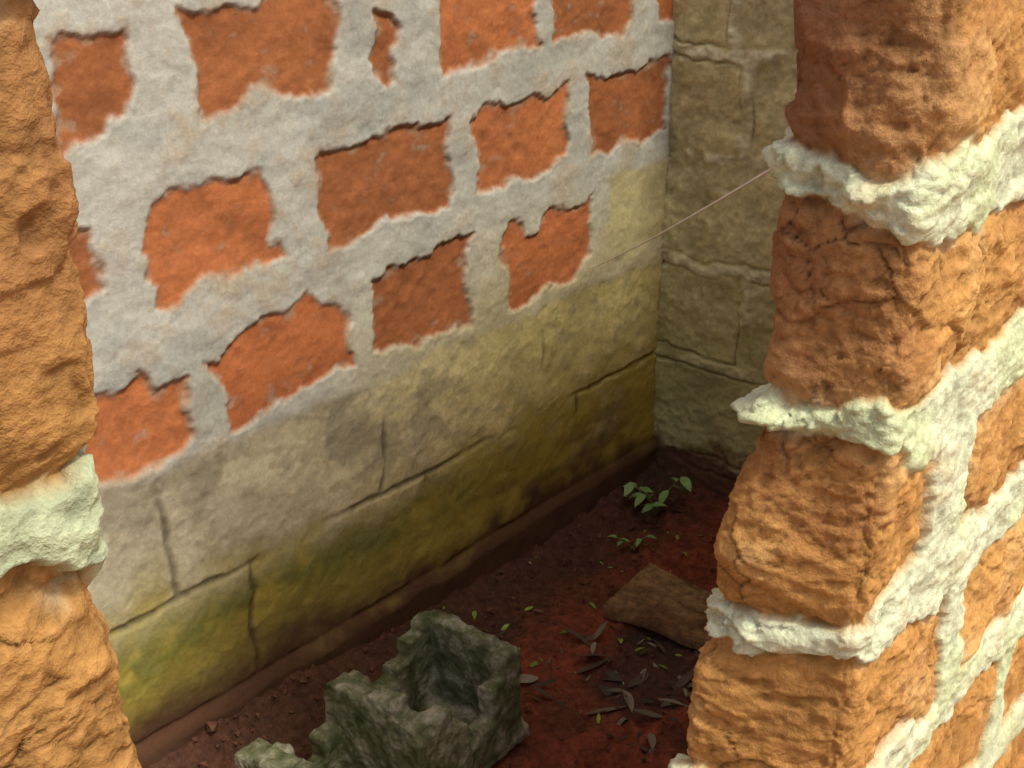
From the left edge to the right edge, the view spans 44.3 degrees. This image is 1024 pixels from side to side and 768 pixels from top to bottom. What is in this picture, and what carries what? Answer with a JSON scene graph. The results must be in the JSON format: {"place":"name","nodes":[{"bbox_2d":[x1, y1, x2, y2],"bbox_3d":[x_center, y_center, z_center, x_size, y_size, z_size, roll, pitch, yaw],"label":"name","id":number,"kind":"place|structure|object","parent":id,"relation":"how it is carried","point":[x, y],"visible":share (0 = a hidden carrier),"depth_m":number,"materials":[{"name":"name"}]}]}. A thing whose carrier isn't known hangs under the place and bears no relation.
{"place":"outdoors","nodes":[
{"label":"outdoors","id":0,"kind":"place"},
{"bbox_2d":[150,460,729,767],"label":"dirt floor","id":1,"kind":"structure","parent":0,"point":[550,722],"depth_m":2.09,"materials":[{"name":"soil"}]},
{"bbox_2d":[234,609,529,767],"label":"broken hollow block","id":2,"kind":"object","parent":1,"relation":"on","point":[443,690],"depth_m":1.79,"materials":[{"name":"concrete"}]},
{"bbox_2d":[192,480,715,767],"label":"soil crumbs","id":3,"kind":"object","parent":1,"relation":"on","point":[211,726],"visible":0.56,"depth_m":2.18,"materials":[{"name":"brown soil"}]},
{"bbox_2d":[443,495,701,762],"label":"fallen leaves","id":4,"kind":"object","parent":1,"relation":"on","point":[685,679],"visible":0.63,"depth_m":2.03,"materials":[{"name":"grey plant"}]},
{"bbox_2d":[608,535,656,550],"bbox_3d":[0.227,0.301,2.379,0.091,0.032,0.033,-5,25,-10],"label":"weed plant","id":5,"kind":"object","parent":1,"relation":"on","point":[638,541],"visible":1,"depth_m":2.38,"materials":[{"name":"green plant"}]},
{"bbox_2d":[622,477,691,514],"bbox_3d":[0.282,0.226,2.485,0.140,0.083,0.096,5,25,11],"label":"weed plant","id":6,"kind":"object","parent":1,"relation":"on","point":[663,495],"visible":1,"depth_m":2.48,"materials":[{"name":"green plant"}]},
{"bbox_2d":[602,563,712,649],"bbox_3d":[0.286,0.403,2.192,0.226,0.050,0.163,19,31,36],"label":"wooden board","id":7,"kind":"object","parent":1,"relation":"on","point":[659,600],"visible":0.79,"depth_m":2.19,"materials":[{"name":"wood"}]},
{"label":"ground","id":8,"kind":"structure","parent":0,"visible":0},
{"bbox_2d":[0,0,141,767],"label":"pier","id":9,"kind":"structure","parent":8,"relation":"on","point":[61,703],"depth_m":0.42,"materials":[{"name":"brick"}]},
{"bbox_2d":[33,0,674,767],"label":"brick wall","id":10,"kind":"structure","parent":8,"relation":"on","point":[371,328],"depth_m":1.84,"materials":[{"name":"fired brick"},{"name":"mortar"},{"name":"concrete"}]},
{"bbox_2d":[654,0,797,498],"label":"concrete block wall","id":11,"kind":"structure","parent":8,"relation":"on","point":[734,75],"depth_m":2.34,"materials":[{"name":"concrete block"},{"name":"mortar"}]},
{"bbox_2d":[668,0,1023,767],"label":"pier","id":12,"kind":"structure","parent":8,"relation":"on","point":[864,600],"depth_m":1.07,"materials":[{"name":"brick"}]},
{"bbox_2d":[596,169,769,266],"bbox_3d":[0.180,-0.192,1.641,0.002,0.492,1.180,-1,24,-3],"label":"cobweb thread","id":13,"kind":"object","parent":12,"relation":"attached to","point":[735,190],"visible":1,"depth_m":1.27}
]}

